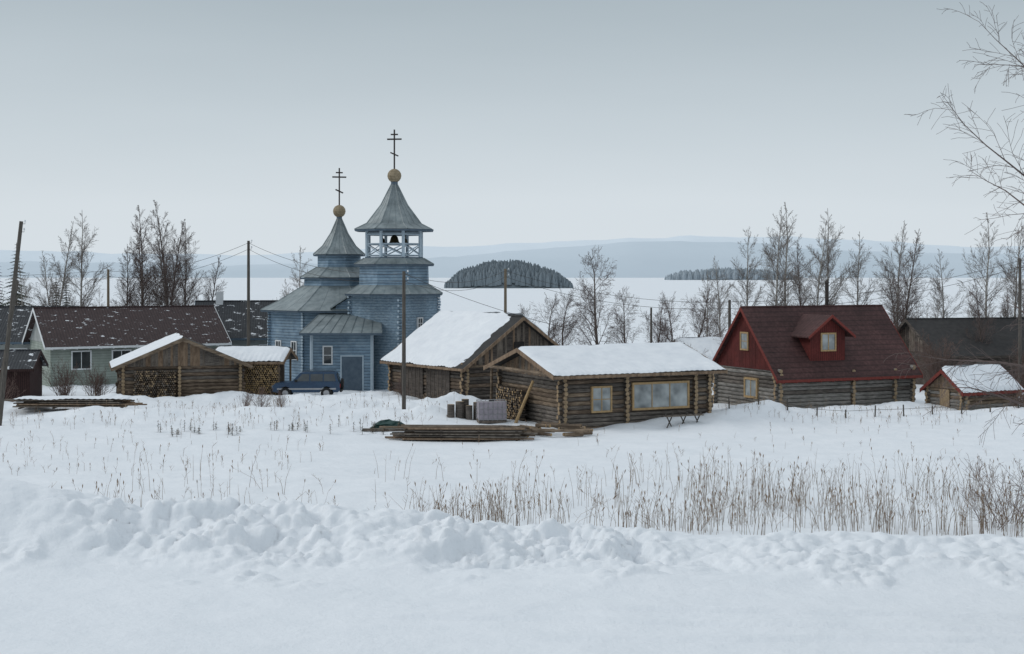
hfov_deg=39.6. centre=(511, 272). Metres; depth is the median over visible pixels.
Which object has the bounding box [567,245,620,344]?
alder tree
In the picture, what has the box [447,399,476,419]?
chopping blocks
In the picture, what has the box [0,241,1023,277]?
distant hills
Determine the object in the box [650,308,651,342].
utility pole
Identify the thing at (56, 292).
birch tree
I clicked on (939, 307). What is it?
birch tree
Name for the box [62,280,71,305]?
spruce tree
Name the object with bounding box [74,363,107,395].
willow shrub
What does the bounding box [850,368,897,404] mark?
cross wall ends
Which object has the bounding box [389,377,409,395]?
willow shrub
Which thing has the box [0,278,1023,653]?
snowy ground
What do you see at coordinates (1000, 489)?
willow shrub
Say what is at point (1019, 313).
utility pole
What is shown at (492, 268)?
forested island
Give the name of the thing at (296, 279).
birch tree
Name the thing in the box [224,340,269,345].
walls
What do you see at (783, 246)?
birch tree
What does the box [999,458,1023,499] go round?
willow shrub
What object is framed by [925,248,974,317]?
birch tree
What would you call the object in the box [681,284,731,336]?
alder tree
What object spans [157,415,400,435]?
dry weeds
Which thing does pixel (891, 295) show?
alder tree
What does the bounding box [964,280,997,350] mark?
alder tree
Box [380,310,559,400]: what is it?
log garage
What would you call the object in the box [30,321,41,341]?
gable boards
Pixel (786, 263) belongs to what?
birch tree
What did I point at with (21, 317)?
roof
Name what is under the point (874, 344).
roof
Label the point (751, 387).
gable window
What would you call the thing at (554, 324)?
alder tree
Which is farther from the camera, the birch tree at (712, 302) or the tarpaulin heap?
the birch tree at (712, 302)
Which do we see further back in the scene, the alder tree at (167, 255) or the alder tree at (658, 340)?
the alder tree at (167, 255)
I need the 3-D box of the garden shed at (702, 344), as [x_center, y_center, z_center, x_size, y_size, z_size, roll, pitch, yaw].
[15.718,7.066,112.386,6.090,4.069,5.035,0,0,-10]
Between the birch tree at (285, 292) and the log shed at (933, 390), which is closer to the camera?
the log shed at (933, 390)
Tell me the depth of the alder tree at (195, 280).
125.44 m
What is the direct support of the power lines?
attached to the utility pole at (404, 273)
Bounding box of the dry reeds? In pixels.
[0,389,1023,536]
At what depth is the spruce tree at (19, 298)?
131.85 m
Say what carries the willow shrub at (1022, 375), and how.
on the snowy ground
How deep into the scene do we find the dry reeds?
48.39 m
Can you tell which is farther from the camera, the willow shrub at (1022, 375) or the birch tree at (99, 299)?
the birch tree at (99, 299)
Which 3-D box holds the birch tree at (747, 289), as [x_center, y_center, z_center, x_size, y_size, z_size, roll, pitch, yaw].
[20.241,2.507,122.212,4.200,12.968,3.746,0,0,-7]
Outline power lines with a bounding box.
[17,243,1018,329]
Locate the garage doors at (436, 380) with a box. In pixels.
[401,366,449,398]
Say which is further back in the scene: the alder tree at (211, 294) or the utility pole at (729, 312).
the alder tree at (211, 294)
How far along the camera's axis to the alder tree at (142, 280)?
124.33 m
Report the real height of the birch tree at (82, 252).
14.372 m
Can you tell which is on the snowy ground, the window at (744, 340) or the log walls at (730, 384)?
the log walls at (730, 384)
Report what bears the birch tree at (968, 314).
on the snowy ground
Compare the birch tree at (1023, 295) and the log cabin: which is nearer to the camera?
the log cabin
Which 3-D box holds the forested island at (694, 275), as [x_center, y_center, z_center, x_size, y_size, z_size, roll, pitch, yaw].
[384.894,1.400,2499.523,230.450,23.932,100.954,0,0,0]
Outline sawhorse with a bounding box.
[663,411,702,427]
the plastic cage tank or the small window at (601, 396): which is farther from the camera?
the plastic cage tank
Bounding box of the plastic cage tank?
[476,399,506,422]
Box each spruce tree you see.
[0,266,5,305]
[2,243,34,305]
[4,259,34,305]
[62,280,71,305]
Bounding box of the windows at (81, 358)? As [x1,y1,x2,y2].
[71,348,170,369]
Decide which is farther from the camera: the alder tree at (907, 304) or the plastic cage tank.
the alder tree at (907, 304)
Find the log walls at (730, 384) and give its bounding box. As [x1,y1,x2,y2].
[712,365,915,407]
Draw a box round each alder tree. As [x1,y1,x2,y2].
[110,244,146,305]
[113,205,167,305]
[125,236,160,305]
[144,200,194,305]
[145,230,188,305]
[148,219,195,304]
[166,222,210,304]
[192,257,226,302]
[518,304,539,321]
[529,292,568,344]
[546,288,585,345]
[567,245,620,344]
[605,287,643,343]
[635,297,685,342]
[652,291,689,341]
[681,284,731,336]
[788,242,816,304]
[879,262,912,323]
[880,228,929,323]
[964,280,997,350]
[1000,290,1013,316]
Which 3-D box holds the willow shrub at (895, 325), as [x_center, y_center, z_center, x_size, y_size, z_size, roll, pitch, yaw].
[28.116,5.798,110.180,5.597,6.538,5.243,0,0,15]
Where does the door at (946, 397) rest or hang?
in the log shed at (933, 390)
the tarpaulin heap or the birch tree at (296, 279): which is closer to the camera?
the tarpaulin heap
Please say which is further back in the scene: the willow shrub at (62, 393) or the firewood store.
the firewood store
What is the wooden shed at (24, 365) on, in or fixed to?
on the snowy ground
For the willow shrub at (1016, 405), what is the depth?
82.93 m
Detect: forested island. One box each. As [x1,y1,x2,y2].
[444,259,572,287]
[664,267,799,279]
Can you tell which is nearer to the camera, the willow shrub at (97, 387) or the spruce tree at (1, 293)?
the willow shrub at (97, 387)
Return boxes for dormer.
[791,314,855,360]
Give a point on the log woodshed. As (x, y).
(189, 367)
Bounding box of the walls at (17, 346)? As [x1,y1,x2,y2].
[0,344,29,348]
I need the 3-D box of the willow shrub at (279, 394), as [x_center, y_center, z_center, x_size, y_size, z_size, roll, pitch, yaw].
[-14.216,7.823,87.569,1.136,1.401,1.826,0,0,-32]
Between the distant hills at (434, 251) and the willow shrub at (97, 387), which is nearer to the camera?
the willow shrub at (97, 387)
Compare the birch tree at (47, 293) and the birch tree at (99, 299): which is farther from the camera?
the birch tree at (99, 299)
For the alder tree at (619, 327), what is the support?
on the snowy ground
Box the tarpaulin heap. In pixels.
[362,419,405,430]
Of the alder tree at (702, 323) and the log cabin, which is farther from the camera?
the alder tree at (702, 323)
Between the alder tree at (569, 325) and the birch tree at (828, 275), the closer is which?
the alder tree at (569, 325)
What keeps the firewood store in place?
on the snowy ground
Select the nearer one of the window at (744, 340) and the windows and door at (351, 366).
the window at (744, 340)
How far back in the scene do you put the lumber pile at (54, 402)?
85.79 m
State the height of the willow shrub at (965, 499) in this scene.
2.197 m
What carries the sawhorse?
on the snowy ground
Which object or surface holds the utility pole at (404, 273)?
on the snowy ground
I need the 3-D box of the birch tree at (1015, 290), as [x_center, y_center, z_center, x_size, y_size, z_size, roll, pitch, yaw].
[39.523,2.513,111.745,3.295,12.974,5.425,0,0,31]
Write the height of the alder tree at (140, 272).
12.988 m
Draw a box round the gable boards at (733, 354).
[717,315,769,370]
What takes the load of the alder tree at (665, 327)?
on the snowy ground
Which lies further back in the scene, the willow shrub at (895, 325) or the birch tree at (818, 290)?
the birch tree at (818, 290)
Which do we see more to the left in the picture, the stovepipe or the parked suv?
the parked suv
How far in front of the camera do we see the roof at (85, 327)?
110.54 m
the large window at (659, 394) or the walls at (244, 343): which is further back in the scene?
the walls at (244, 343)
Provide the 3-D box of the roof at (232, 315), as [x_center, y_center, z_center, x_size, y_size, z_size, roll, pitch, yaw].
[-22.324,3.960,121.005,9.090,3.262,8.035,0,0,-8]
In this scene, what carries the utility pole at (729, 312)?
on the snowy ground
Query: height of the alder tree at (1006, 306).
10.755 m
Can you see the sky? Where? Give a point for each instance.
(516, 121)
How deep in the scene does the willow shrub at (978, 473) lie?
47.85 m
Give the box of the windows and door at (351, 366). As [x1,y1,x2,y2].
[275,317,422,390]
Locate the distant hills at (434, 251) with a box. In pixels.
[0,235,1023,265]
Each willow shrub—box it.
[0,371,25,401]
[41,357,78,395]
[54,374,77,395]
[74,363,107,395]
[88,370,116,395]
[237,391,252,406]
[247,386,278,406]
[269,389,287,406]
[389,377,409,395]
[890,305,904,336]
[908,330,964,380]
[954,471,1023,530]
[959,450,1023,524]
[984,471,1023,516]
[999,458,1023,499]
[1004,385,1023,407]
[1005,338,1023,386]
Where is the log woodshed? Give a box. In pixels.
[109,333,252,397]
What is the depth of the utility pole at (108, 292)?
117.91 m
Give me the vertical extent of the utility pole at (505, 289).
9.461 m
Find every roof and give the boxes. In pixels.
[0,306,79,344]
[22,305,231,349]
[195,300,277,340]
[712,304,922,383]
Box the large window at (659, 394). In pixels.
[631,380,689,410]
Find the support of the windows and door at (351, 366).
in the wooden church
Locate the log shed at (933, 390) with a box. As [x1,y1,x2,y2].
[920,364,1023,409]
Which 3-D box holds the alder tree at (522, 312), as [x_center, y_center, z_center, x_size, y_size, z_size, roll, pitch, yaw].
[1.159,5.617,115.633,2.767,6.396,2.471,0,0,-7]
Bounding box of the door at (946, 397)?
[940,389,949,407]
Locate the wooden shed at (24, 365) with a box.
[0,349,48,401]
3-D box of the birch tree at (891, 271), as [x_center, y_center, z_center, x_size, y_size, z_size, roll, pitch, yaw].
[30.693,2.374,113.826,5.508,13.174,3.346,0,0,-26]
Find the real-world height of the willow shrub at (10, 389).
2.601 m
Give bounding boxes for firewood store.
[215,345,297,394]
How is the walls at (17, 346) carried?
on the snowy ground
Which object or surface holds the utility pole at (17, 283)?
on the snowy ground
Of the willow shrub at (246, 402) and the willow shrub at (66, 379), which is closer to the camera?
the willow shrub at (246, 402)
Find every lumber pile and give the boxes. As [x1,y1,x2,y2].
[4,396,146,408]
[379,425,537,441]
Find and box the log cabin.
[483,342,727,428]
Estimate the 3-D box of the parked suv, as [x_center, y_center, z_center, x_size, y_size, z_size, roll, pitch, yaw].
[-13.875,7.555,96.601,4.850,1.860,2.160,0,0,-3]
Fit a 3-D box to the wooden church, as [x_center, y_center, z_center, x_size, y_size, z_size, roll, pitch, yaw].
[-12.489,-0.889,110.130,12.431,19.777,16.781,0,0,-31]
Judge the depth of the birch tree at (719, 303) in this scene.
126.04 m
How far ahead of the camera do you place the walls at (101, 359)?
107.49 m
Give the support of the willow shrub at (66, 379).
on the snowy ground
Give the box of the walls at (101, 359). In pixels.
[30,340,220,386]
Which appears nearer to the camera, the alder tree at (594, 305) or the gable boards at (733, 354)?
the gable boards at (733, 354)
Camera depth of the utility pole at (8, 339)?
79.91 m
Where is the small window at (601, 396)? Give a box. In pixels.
[590,386,611,412]
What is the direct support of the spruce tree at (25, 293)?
on the snowy ground
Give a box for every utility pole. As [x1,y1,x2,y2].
[0,220,25,425]
[0,281,18,388]
[107,268,111,305]
[247,240,251,345]
[402,270,408,408]
[504,268,508,312]
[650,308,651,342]
[728,299,733,328]
[1018,257,1023,394]
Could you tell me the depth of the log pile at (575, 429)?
74.18 m
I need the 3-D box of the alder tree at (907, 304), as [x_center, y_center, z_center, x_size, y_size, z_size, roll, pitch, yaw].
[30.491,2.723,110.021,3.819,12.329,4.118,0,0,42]
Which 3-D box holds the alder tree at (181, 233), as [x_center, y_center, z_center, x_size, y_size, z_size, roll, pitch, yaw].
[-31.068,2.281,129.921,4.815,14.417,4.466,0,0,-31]
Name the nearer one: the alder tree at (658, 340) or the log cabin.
the log cabin
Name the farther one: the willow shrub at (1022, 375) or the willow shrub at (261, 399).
the willow shrub at (1022, 375)
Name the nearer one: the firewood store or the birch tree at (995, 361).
the birch tree at (995, 361)
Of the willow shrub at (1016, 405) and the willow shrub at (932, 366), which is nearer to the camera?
the willow shrub at (1016, 405)
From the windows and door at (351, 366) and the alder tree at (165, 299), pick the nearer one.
the windows and door at (351, 366)
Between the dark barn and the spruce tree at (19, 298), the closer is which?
the dark barn
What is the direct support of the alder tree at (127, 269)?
on the snowy ground
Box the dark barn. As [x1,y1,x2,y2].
[896,317,1023,387]
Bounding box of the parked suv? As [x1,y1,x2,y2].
[270,371,343,394]
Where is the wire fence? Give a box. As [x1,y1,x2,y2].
[728,393,1021,417]
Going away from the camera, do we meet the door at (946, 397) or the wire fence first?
the wire fence
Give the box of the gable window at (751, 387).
[744,377,758,398]
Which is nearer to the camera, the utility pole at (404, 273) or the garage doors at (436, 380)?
the utility pole at (404, 273)
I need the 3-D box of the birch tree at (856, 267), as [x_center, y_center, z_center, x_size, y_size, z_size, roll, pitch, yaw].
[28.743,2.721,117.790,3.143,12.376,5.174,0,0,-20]
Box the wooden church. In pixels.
[260,129,442,390]
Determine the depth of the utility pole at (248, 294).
101.91 m
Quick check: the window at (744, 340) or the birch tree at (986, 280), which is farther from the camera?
the birch tree at (986, 280)
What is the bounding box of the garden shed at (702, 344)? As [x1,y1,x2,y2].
[673,336,723,382]
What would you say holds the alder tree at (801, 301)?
on the snowy ground
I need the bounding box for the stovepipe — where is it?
[824,280,829,304]
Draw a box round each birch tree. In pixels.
[30,221,86,305]
[30,252,70,305]
[49,213,115,305]
[93,291,104,305]
[276,279,290,297]
[280,246,311,295]
[691,271,721,336]
[704,255,735,336]
[729,227,767,321]
[757,202,820,305]
[757,206,802,305]
[788,225,844,304]
[796,208,860,304]
[837,231,884,304]
[872,220,922,327]
[883,2,1023,444]
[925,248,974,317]
[929,288,948,317]
[956,212,1021,320]
[962,290,976,317]
[995,224,1023,316]
[1009,277,1023,339]
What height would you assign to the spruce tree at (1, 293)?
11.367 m
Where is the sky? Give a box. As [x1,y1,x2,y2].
[0,0,1023,255]
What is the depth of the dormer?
87.93 m
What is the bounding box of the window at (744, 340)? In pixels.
[740,332,748,350]
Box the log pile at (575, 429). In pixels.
[505,421,592,436]
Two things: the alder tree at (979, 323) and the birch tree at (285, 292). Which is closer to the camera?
the alder tree at (979, 323)
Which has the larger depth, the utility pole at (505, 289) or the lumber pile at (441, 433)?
the utility pole at (505, 289)
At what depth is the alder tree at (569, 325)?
113.20 m
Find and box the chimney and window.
[216,292,269,345]
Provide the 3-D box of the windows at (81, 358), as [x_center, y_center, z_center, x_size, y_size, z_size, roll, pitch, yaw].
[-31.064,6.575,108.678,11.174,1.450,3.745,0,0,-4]

